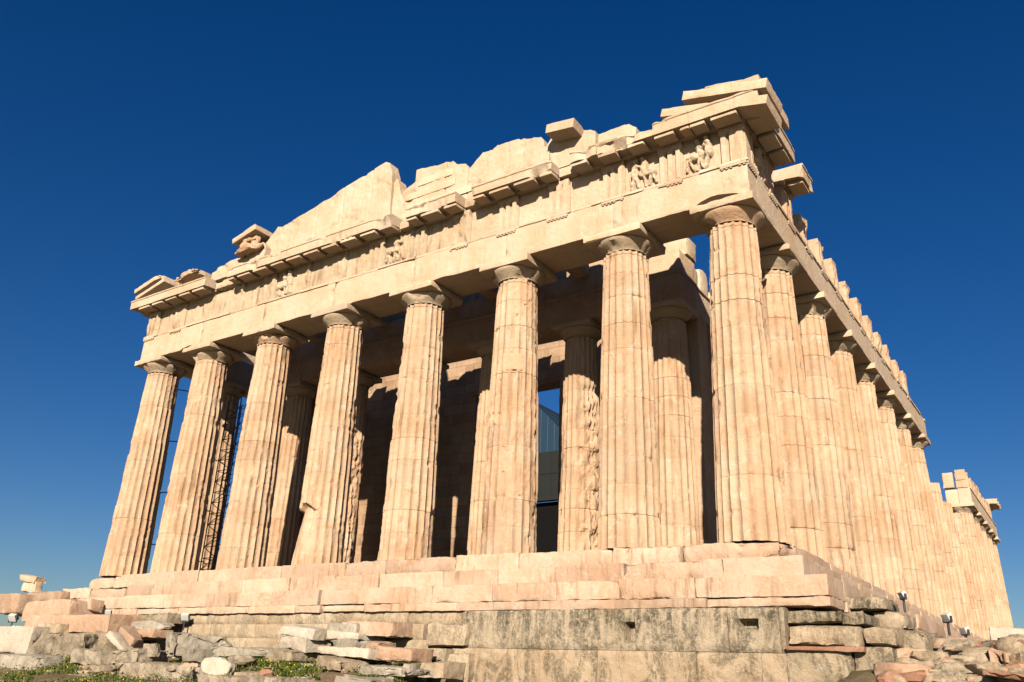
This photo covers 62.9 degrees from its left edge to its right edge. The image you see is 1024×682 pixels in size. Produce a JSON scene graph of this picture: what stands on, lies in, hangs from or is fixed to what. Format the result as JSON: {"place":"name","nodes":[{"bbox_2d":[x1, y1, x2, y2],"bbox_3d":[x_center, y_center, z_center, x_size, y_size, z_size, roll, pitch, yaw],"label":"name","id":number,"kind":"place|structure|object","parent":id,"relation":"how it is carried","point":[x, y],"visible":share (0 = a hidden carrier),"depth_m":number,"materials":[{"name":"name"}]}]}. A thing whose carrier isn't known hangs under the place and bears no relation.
{"place":"outdoors","nodes":[
{"label":"outdoors","id":0,"kind":"place"},
{"bbox_2d":[21,582,41,592],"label":"stone block","id":1,"kind":"object","parent":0,"point":[31,587],"depth_m":35.69,"materials":[{"name":"stone"}]},
{"bbox_2d":[20,574,45,583],"bbox_3d":[-20.707,10.285,36.132,1.439,0.435,0.541,-12,-26,32],"label":"capstone","id":2,"kind":"object","parent":1,"relation":"on","point":[29,578],"visible":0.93,"depth_m":35.89,"materials":[{"name":"stone"}]},
{"bbox_2d":[0,653,958,681],"bbox_3d":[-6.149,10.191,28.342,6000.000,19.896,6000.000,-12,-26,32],"label":"ground","id":3,"kind":"structure","parent":0,"point":[852,676],"depth_m":23.12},
{"bbox_2d":[8,613,18,625],"bbox_3d":[-20.503,11.513,34.345,0.388,0.653,0.307,-2,-22,11],"label":"floodlight","id":4,"kind":"object","parent":3,"relation":"on","point":[13,617],"visible":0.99,"depth_m":34.31,"materials":[{"name":"white paint"}]},
{"bbox_2d":[0,593,34,616],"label":"stone block","id":5,"kind":"object","parent":3,"relation":"on","point":[15,603],"depth_m":34.69,"materials":[{"name":"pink stone"}]},
{"bbox_2d":[0,625,50,653],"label":"stone block","id":6,"kind":"object","parent":3,"relation":"on","point":[15,639],"depth_m":30.61,"materials":[{"name":"white stone"}]},
{"bbox_2d":[37,623,73,632],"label":"stone block","id":7,"kind":"structure","parent":6,"relation":"on","point":[59,628],"depth_m":30.60,"materials":[{"name":"stone"}]},
{"bbox_2d":[27,633,98,657],"bbox_3d":[-15.604,10.874,29.697,2.868,0.940,1.480,-8,-24,24],"label":"boulder","id":8,"kind":"object","parent":3,"relation":"on","point":[63,644],"visible":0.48,"depth_m":29.06,"materials":[{"name":"stone"}]},
{"bbox_2d":[70,648,118,664],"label":"stone block","id":9,"kind":"structure","parent":3,"relation":"on","point":[84,656],"depth_m":26.25,"materials":[{"name":"stone"}]},
{"bbox_2d":[106,631,133,649],"bbox_3d":[-12.884,9.968,27.641,1.027,0.727,0.566,-8,-24,24],"label":"marble fragment","id":10,"kind":"object","parent":9,"relation":"on","point":[117,640],"visible":0.67,"depth_m":27.54,"materials":[{"name":"stone"}]},
{"bbox_2d":[119,626,142,647],"bbox_3d":[-12.746,9.939,28.044,0.765,0.738,0.591,-5,-23,18],"label":"marble fragment","id":11,"kind":"object","parent":10,"relation":"on","point":[131,635],"visible":0.98,"depth_m":27.90,"materials":[{"name":"stone"}]},
{"bbox_2d":[84,632,117,649],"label":"stone block","id":12,"kind":"structure","parent":3,"relation":"on","point":[104,643],"depth_m":29.05,"materials":[{"name":"stone"}]},
{"bbox_2d":[24,614,145,632],"bbox_3d":[-15.922,10.735,31.659,5.572,0.728,2.120,-12,-26,32],"label":"stone block","id":13,"kind":"object","parent":12,"relation":"on","point":[86,623],"depth_m":30.23,"materials":[{"name":"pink stone"}]},
{"bbox_2d":[21,599,105,621],"bbox_3d":[-17.862,10.825,33.354,3.477,0.886,1.617,-12,-26,32],"label":"stone block","id":14,"kind":"object","parent":13,"relation":"on","point":[65,606],"depth_m":32.46,"materials":[{"name":"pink stone"}]},
{"bbox_2d":[27,591,69,600],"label":"stone block","id":15,"kind":"object","parent":14,"relation":"on","point":[44,596],"depth_m":34.38,"materials":[{"name":"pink stone"}]},
{"bbox_2d":[80,599,104,612],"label":"stone block","id":16,"kind":"object","parent":14,"relation":"on","point":[95,605],"depth_m":32.59,"materials":[{"name":"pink stone"}]},
{"bbox_2d":[104,609,111,613],"bbox_3d":[-15.733,10.712,32.554,0.272,0.522,0.207,4,-22,-5],"label":"floodlight","id":17,"kind":"object","parent":13,"relation":"on","point":[108,611],"visible":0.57,"depth_m":32.55,"materials":[{"name":"white paint"}]},
{"bbox_2d":[111,648,168,663],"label":"stone block","id":18,"kind":"structure","parent":3,"relation":"on","point":[131,655],"depth_m":25.69,"materials":[{"name":"stone"}]},
{"bbox_2d":[143,643,160,656],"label":"boulder","id":19,"kind":"object","parent":3,"relation":"on","point":[153,650],"visible":0.98,"depth_m":25.66,"materials":[{"name":"stone"}]},
{"bbox_2d":[131,620,174,629],"bbox_3d":[-12.718,10.166,29.860,1.772,0.376,1.180,-12,-26,32],"label":"boulder","id":20,"kind":"object","parent":3,"relation":"on","point":[151,624],"visible":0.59,"depth_m":29.57,"materials":[{"name":"grey stone"}]},
{"bbox_2d":[136,629,172,639],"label":"stone block","id":21,"kind":"object","parent":3,"relation":"on","point":[149,634],"depth_m":28.77,"materials":[{"name":"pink stone"}]},
{"bbox_2d":[110,662,203,681],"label":"boulder","id":22,"kind":"object","parent":3,"relation":"on","point":[172,671],"visible":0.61,"depth_m":22.64,"materials":[{"name":"stone"}]},
{"bbox_2d":[180,662,197,672],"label":"boulder","id":23,"kind":"object","parent":3,"relation":"on","point":[190,664],"visible":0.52,"depth_m":22.52,"materials":[{"name":"beige stone"}]},
{"bbox_2d":[165,631,226,657],"bbox_3d":[-10.236,9.862,27.089,1.848,0.799,0.689,20,-28,-37],"label":"boulder","id":24,"kind":"object","parent":3,"relation":"on","point":[176,643],"visible":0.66,"depth_m":26.69,"materials":[{"name":"grey stone"}]},
{"bbox_2d":[182,649,212,662],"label":"stone block","id":25,"kind":"object","parent":3,"relation":"on","point":[194,655],"depth_m":24.66,"materials":[{"name":"grey stone"}]},
{"bbox_2d":[152,389,244,569],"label":"scaffold tower","id":26,"kind":"structure","parent":3,"relation":"on","point":[229,469],"depth_m":39.87,"materials":[{"name":"metal"}]},
{"bbox_2d":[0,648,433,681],"bbox_3d":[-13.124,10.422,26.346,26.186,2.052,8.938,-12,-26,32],"label":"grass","id":27,"kind":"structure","parent":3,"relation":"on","point":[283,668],"depth_m":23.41,"materials":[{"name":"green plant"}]},
{"bbox_2d":[201,657,236,674],"bbox_3d":[-7.917,8.794,22.610,0.971,0.480,0.668,-12,-26,32],"label":"boulder","id":28,"kind":"object","parent":3,"relation":"on","point":[217,665],"visible":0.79,"depth_m":22.44,"materials":[{"name":"white stone"}]},
{"bbox_2d":[217,640,232,646],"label":"boulder","id":29,"kind":"object","parent":3,"relation":"on","point":[223,643],"visible":0.51,"depth_m":27.23,"materials":[{"name":"grey stone"}]},
{"bbox_2d":[228,655,256,664],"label":"boulder","id":30,"kind":"object","parent":3,"relation":"on","point":[241,659],"visible":0.84,"depth_m":23.57,"materials":[{"name":"stone"}]},
{"bbox_2d":[234,671,258,675],"bbox_3d":[-6.678,8.645,21.665,0.868,0.187,0.660,-12,-26,32],"label":"stone slab","id":31,"kind":"object","parent":3,"relation":"on","point":[247,673],"depth_m":21.45,"materials":[{"name":"stone"}]},
{"bbox_2d":[210,646,293,658],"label":"stone slab","id":32,"kind":"structure","parent":3,"relation":"on","point":[227,651],"depth_m":25.81,"materials":[{"name":"grey stone"}]},
{"bbox_2d":[197,674,319,681],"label":"stone slab","id":33,"kind":"structure","parent":3,"relation":"on","point":[225,678],"depth_m":20.39,"materials":[{"name":"stone"}]},
{"bbox_2d":[258,669,273,675],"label":"boulder","id":34,"kind":"object","parent":33,"relation":"on","point":[265,672],"visible":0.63,"depth_m":20.79,"materials":[{"name":"stone"}]},
{"bbox_2d":[265,649,319,662],"bbox_3d":[-6.644,9.529,25.254,1.577,0.403,1.101,-16,-28,38],"label":"stone block","id":35,"kind":"object","parent":3,"relation":"on","point":[286,655],"depth_m":24.79,"materials":[{"name":"stone"}]},
{"bbox_2d":[281,635,330,652],"bbox_3d":[-6.307,9.210,25.467,1.420,0.576,1.017,-16,-28,38],"label":"stone block","id":36,"kind":"object","parent":35,"relation":"on","point":[305,645],"depth_m":24.98,"materials":[{"name":"white stone"}]},
{"bbox_2d":[279,625,331,640],"bbox_3d":[-6.250,8.927,25.641,1.745,0.491,0.946,-15,-28,36],"label":"stone block","id":37,"kind":"object","parent":36,"relation":"on","point":[312,632],"depth_m":25.17,"materials":[{"name":"white stone"}]},
{"bbox_2d":[316,655,368,671],"bbox_3d":[-4.731,9.035,23.396,1.233,0.428,1.005,-19,-30,42],"label":"stone block","id":38,"kind":"object","parent":3,"relation":"on","point":[338,664],"depth_m":23.01,"materials":[{"name":"stone"}]},
{"bbox_2d":[317,646,388,661],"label":"stone slab","id":39,"kind":"structure","parent":38,"relation":"on","point":[361,653],"depth_m":23.56,"materials":[{"name":"white stone"}]},
{"bbox_2d":[332,638,369,647],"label":"stone block","id":40,"kind":"structure","parent":39,"relation":"on","point":[348,642],"depth_m":24.36,"materials":[{"name":"grey stone"}]},
{"bbox_2d":[326,630,373,640],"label":"stone block","id":41,"kind":"structure","parent":40,"relation":"on","point":[332,635],"depth_m":24.58,"materials":[{"name":"white stone"}]},
{"bbox_2d":[326,622,359,631],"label":"stone block","id":42,"kind":"structure","parent":41,"relation":"on","point":[348,627],"depth_m":24.84,"materials":[{"name":"grey stone"}]},
{"bbox_2d":[366,641,395,648],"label":"stone block","id":43,"kind":"structure","parent":39,"relation":"on","point":[372,644],"depth_m":23.79,"materials":[{"name":"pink stone"}]},
{"bbox_2d":[334,675,393,681],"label":"stone slab","id":44,"kind":"structure","parent":3,"relation":"on","point":[357,679],"depth_m":19.67,"materials":[{"name":"grey stone"}]},
{"bbox_2d":[367,637,384,640],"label":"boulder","id":45,"kind":"object","parent":3,"relation":"on","point":[378,639],"visible":0.16,"depth_m":24.71,"materials":[{"name":"stone"}]},
{"bbox_2d":[348,621,415,637],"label":"stone block","id":46,"kind":"structure","parent":45,"relation":"on","point":[388,629],"depth_m":24.44,"materials":[{"name":"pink stone"}]},
{"bbox_2d":[358,665,431,676],"bbox_3d":[-2.938,8.339,21.160,1.422,0.272,1.356,-9,-25,26],"label":"stone slab","id":47,"kind":"object","parent":3,"relation":"on","point":[389,670],"depth_m":20.70,"materials":[{"name":"grey stone"}]},
{"bbox_2d":[403,663,418,669],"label":"stone block","id":48,"kind":"object","parent":47,"relation":"on","point":[411,666],"depth_m":20.77,"materials":[{"name":"white stone"}]},
{"bbox_2d":[418,661,465,679],"bbox_3d":[-1.898,8.916,22.685,0.876,0.470,1.055,-12,-26,32],"label":"stone block","id":49,"kind":"object","parent":3,"relation":"on","point":[446,670],"depth_m":22.35,"materials":[{"name":"stone"}]},
{"bbox_2d":[375,645,433,662],"bbox_3d":[-2.957,8.620,23.001,1.329,0.404,1.128,-12,-26,32],"label":"stone block","id":50,"kind":"object","parent":49,"relation":"on","point":[400,654],"depth_m":22.61,"materials":[{"name":"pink stone"}]},
{"bbox_2d":[63,75,1013,681],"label":"ruined temple","id":51,"kind":"structure","parent":3,"relation":"on","point":[749,491],"depth_m":30.21,"materials":[{"name":"stone"}]},
{"bbox_2d":[136,612,190,624],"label":"stone block","id":52,"kind":"object","parent":51,"relation":"on","point":[169,617],"depth_m":30.20,"materials":[{"name":"stone"}]},
{"bbox_2d":[180,613,189,629],"bbox_3d":[-11.827,10.126,30.224,0.330,0.587,0.257,2,-22,0],"label":"floodlight","id":53,"kind":"object","parent":51,"relation":"attached to","point":[185,617],"visible":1,"depth_m":30.21,"materials":[{"name":"white paint"}]},
{"bbox_2d":[234,234,263,257],"bbox_3d":[-12.047,-4.487,38.627,1.757,0.996,0.865,-12,-26,32],"label":"pediment sculpture","id":54,"kind":"object","parent":51,"relation":"on","point":[249,246],"visible":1,"depth_m":38.40,"materials":[{"name":"stone"}]},
{"bbox_2d":[897,590,907,611],"bbox_3d":[9.252,6.151,19.760,0.176,0.491,0.246,4,-22,-4],"label":"floodlight","id":55,"kind":"object","parent":51,"relation":"on","point":[903,595],"visible":1,"depth_m":19.73,"materials":[{"name":"white paint"}]},
{"bbox_2d":[940,612,953,635],"bbox_3d":[10.319,6.694,19.801,0.197,0.520,0.270,8,-23,-14],"label":"floodlight","id":56,"kind":"object","parent":51,"relation":"attached to","point":[947,618],"visible":1,"depth_m":19.77,"materials":[{"name":"white paint"}]},
{"bbox_2d":[536,403,558,551],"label":"work shelter","id":57,"kind":"object","parent":3,"relation":"on","point":[548,458],"visible":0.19,"depth_m":73.03,"materials":[{"name":"metal"}]},
{"bbox_2d":[875,669,898,681],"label":"rubble stone","id":58,"kind":"object","parent":3,"relation":"on","point":[885,676],"visible":0.36,"depth_m":16.61,"materials":[{"name":"stone"}]},
{"bbox_2d":[893,675,906,681],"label":"rubble stone","id":59,"kind":"object","parent":3,"relation":"on","point":[898,678],"visible":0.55,"depth_m":16.51,"materials":[{"name":"stone"}]},
{"bbox_2d":[873,662,929,675],"bbox_3d":[7.848,6.727,16.941,0.812,0.402,1.089,17,-26,-32],"label":"rubble stone","id":60,"kind":"object","parent":3,"relation":"on","point":[898,667],"visible":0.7,"depth_m":16.73,"materials":[{"name":"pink stone"}]},
{"bbox_2d":[894,657,919,662],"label":"rubble stone","id":61,"kind":"object","parent":3,"relation":"on","point":[907,660],"visible":0.34,"depth_m":17.25,"materials":[{"name":"stone"}]},
{"bbox_2d":[898,654,910,657],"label":"rubble stone","id":62,"kind":"object","parent":61,"relation":"on","point":[905,655],"visible":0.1,"depth_m":17.54,"materials":[{"name":"beige stone"}]},
{"bbox_2d":[893,647,925,655],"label":"rubble stone","id":63,"kind":"object","parent":3,"relation":"on","point":[902,651],"visible":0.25,"depth_m":18.16,"materials":[{"name":"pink stone"}]},
{"bbox_2d":[897,670,926,681],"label":"rubble stone","id":64,"kind":"object","parent":3,"relation":"on","point":[917,676],"visible":0.4,"depth_m":16.44,"materials":[{"name":"stone"}]},
{"bbox_2d":[915,661,934,664],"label":"rubble stone","id":65,"kind":"object","parent":3,"relation":"on","point":[925,662],"visible":0.29,"depth_m":17.03,"materials":[{"name":"stone"}]},
{"bbox_2d":[924,676,932,681],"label":"rubble stone","id":66,"kind":"object","parent":3,"relation":"on","point":[928,678],"visible":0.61,"depth_m":16.52,"materials":[{"name":"stone"}]},
{"bbox_2d":[910,650,948,660],"bbox_3d":[8.679,6.573,17.373,0.799,0.262,0.689,-5,-23,18],"label":"rubble stone","id":67,"kind":"object","parent":3,"relation":"on","point":[926,655],"visible":0.47,"depth_m":17.14,"materials":[{"name":"stone"}]},
{"bbox_2d":[928,669,941,672],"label":"rubble stone","id":68,"kind":"object","parent":3,"relation":"on","point":[933,670],"visible":0.32,"depth_m":16.64,"materials":[{"name":"stone"}]},
{"bbox_2d":[933,660,949,665],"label":"rubble stone","id":69,"kind":"object","parent":68,"relation":"on","point":[937,662],"visible":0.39,"depth_m":16.94,"materials":[{"name":"stone"}]},
{"bbox_2d":[932,654,940,661],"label":"rubble stone","id":70,"kind":"object","parent":3,"relation":"on","point":[935,658],"visible":0.16,"depth_m":17.09,"materials":[{"name":"stone"}]},
{"bbox_2d":[932,672,946,677],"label":"rubble stone","id":71,"kind":"object","parent":3,"relation":"on","point":[939,674],"visible":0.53,"depth_m":16.52,"materials":[{"name":"stone"}]},
{"bbox_2d":[931,675,965,681],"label":"rubble stone","id":72,"kind":"object","parent":3,"relation":"on","point":[950,678],"visible":0.84,"depth_m":16.41,"materials":[{"name":"stone"}]},
{"bbox_2d":[937,647,959,654],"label":"rubble stone","id":73,"kind":"object","parent":3,"relation":"on","point":[948,652],"visible":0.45,"depth_m":18.07,"materials":[{"name":"stone"}]},
{"bbox_2d":[943,643,978,651],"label":"rubble stone","id":74,"kind":"object","parent":73,"relation":"on","point":[956,647],"visible":0.72,"depth_m":17.90,"materials":[{"name":"stone"}]},
{"bbox_2d":[931,666,966,675],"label":"rubble stone","id":75,"kind":"object","parent":3,"relation":"on","point":[947,671],"visible":0.27,"depth_m":16.59,"materials":[{"name":"stone"}]},
{"bbox_2d":[934,662,964,671],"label":"rubble stone","id":76,"kind":"object","parent":3,"relation":"on","point":[956,666],"visible":0.63,"depth_m":16.66,"materials":[{"name":"stone"}]},
{"bbox_2d":[932,637,980,649],"bbox_3d":[9.898,6.783,18.605,1.041,0.364,0.754,-12,-26,32],"label":"rubble stone","id":77,"kind":"object","parent":3,"relation":"on","point":[937,643],"visible":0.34,"depth_m":18.56,"materials":[{"name":"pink stone"}]},
{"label":"rubble stone","id":78,"kind":"object","parent":77,"relation":"on","visible":0},
{"bbox_2d":[959,626,970,637],"bbox_3d":[10.037,6.558,18.494,0.158,0.476,0.233,6,-22,-9],"label":"floodlight","id":79,"kind":"object","parent":78,"relation":"on","point":[965,631],"visible":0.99,"depth_m":18.48,"materials":[{"name":"white paint"}]},
{"bbox_2d":[943,639,981,644],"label":"rubble stone","id":80,"kind":"object","parent":3,"relation":"on","point":[972,641],"visible":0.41,"depth_m":18.12,"materials":[{"name":"stone"}]},
{"bbox_2d":[949,655,976,662],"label":"rubble stone","id":81,"kind":"object","parent":3,"relation":"on","point":[962,658],"visible":0.41,"depth_m":16.86,"materials":[{"name":"stone"}]},
{"bbox_2d":[964,663,975,674],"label":"rubble stone","id":82,"kind":"object","parent":3,"relation":"on","point":[968,671],"visible":0.12,"depth_m":16.59,"materials":[{"name":"stone"}]},
{"bbox_2d":[962,647,987,651],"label":"rubble stone","id":83,"kind":"object","parent":3,"relation":"on","point":[975,649],"visible":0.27,"depth_m":17.30,"materials":[{"name":"stone"}]},
{"bbox_2d":[961,651,989,660],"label":"rubble stone","id":84,"kind":"object","parent":3,"relation":"on","point":[982,655],"visible":0.44,"depth_m":16.97,"materials":[{"name":"stone"}]},
{"bbox_2d":[964,661,1001,678],"bbox_3d":[9.345,6.543,16.611,0.723,0.332,0.744,9,-23,-17],"label":"rubble stone","id":85,"kind":"object","parent":3,"relation":"on","point":[977,667],"visible":0.59,"depth_m":16.33,"materials":[{"name":"stone"}]},
{"bbox_2d":[980,640,994,648],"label":"rubble stone","id":86,"kind":"object","parent":3,"relation":"on","point":[987,643],"visible":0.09,"depth_m":17.48,"materials":[{"name":"stone"}]},
{"bbox_2d":[987,648,1010,664],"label":"boulder","id":87,"kind":"object","parent":3,"relation":"on","point":[999,657],"visible":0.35,"depth_m":16.68,"materials":[{"name":"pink stone"}]},
{"bbox_2d":[983,669,1023,680],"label":"stone slab","id":88,"kind":"object","parent":3,"relation":"on","point":[1009,675],"depth_m":15.34,"materials":[{"name":"stone"}]},
{"bbox_2d":[989,626,1023,639],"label":"stone slab","id":89,"kind":"structure","parent":3,"relation":"on","point":[996,632],"depth_m":18.41,"materials":[{"name":"white stone"}]},
{"bbox_2d":[989,639,1023,647],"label":"rubble stone","id":90,"kind":"object","parent":3,"relation":"on","point":[994,642],"visible":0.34,"depth_m":17.16,"materials":[{"name":"stone"}]},
{"bbox_2d":[1003,663,1020,668],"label":"rubble stone","id":91,"kind":"object","parent":3,"relation":"on","point":[1012,665],"visible":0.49,"depth_m":16.29,"materials":[{"name":"stone"}]},
{"bbox_2d":[1002,666,1023,671],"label":"rubble stone","id":92,"kind":"object","parent":3,"relation":"on","point":[1015,669],"visible":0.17,"depth_m":16.20,"materials":[{"name":"stone"}]},
{"bbox_2d":[1006,647,1023,660],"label":"rubble stone","id":93,"kind":"object","parent":3,"relation":"on","point":[1016,650],"visible":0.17,"depth_m":16.69,"materials":[{"name":"stone"}]},
{"bbox_2d":[1007,634,1023,636],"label":"rubble stone","id":94,"kind":"object","parent":3,"relation":"on","point":[1015,635],"visible":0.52,"depth_m":17.91,"materials":[{"name":"stone"}]},
{"bbox_2d":[1015,652,1023,661],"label":"rubble stone","id":95,"kind":"object","parent":3,"relation":"on","point":[1019,656],"visible":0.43,"depth_m":16.49,"materials":[{"name":"stone"}]},
{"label":"stone block","id":96,"kind":"object","parent":3,"relation":"on","visible":0},
{"bbox_2d":[0,653,65,669],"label":"stone block","id":97,"kind":"object","parent":96,"relation":"on","point":[13,660],"depth_m":27.16,"materials":[{"name":"grey stone"}]},
{"bbox_2d":[0,0,1023,656],"label":"sky","id":98,"kind":"structure","parent":0,"point":[139,139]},
{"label":"stone block","id":99,"kind":"object","parent":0,"visible":0},
{"bbox_2d":[78,665,89,670],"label":"stone block","id":100,"kind":"object","parent":99,"relation":"on","point":[87,666],"depth_m":25.34,"materials":[{"name":"beige stone"}]},
{"bbox_2d":[79,669,90,673],"bbox_3d":[-12.499,9.709,24.515,0.371,0.158,0.309,10,-23,-18],"label":"stone chip","id":101,"kind":"object","parent":99,"relation":"on","point":[85,671],"visible":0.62,"depth_m":24.43,"materials":[{"name":"stone"}]},
{"bbox_2d":[88,664,114,671],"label":"stone block","id":102,"kind":"object","parent":99,"relation":"on","point":[98,668],"depth_m":24.80,"materials":[{"name":"stone"}]},
{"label":"rubble stone","id":103,"kind":"object","parent":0,"visible":0},
{"bbox_2d":[961,674,973,677],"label":"rubble stone","id":104,"kind":"object","parent":103,"relation":"on","point":[965,675],"visible":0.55,"depth_m":16.48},
{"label":"rubble stone","id":105,"kind":"object","parent":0,"visible":0},
{"bbox_2d":[966,676,981,681],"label":"rubble stone","id":106,"kind":"object","parent":105,"relation":"on","point":[970,678],"visible":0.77,"depth_m":16.34,"materials":[{"name":"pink stone"}]},
{"bbox_2d":[974,677,994,681],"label":"rubble stone","id":107,"kind":"object","parent":105,"relation":"on","point":[983,679],"visible":0.99,"depth_m":16.22,"materials":[{"name":"stone"}]},
{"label":"boulder","id":108,"kind":"object","parent":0,"visible":0},
{"bbox_2d":[994,636,1023,651],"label":"rubble stone","id":109,"kind":"object","parent":108,"relation":"on","point":[1007,644],"visible":0.62,"depth_m":16.90,"materials":[{"name":"stone"}]},
{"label":"rubble stone","id":110,"kind":"object","parent":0,"visible":0},
{"bbox_2d":[996,677,1020,681],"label":"rubble stone","id":111,"kind":"object","parent":110,"relation":"on","point":[1003,680],"visible":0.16,"depth_m":15.98,"materials":[{"name":"stone"}]}
]}

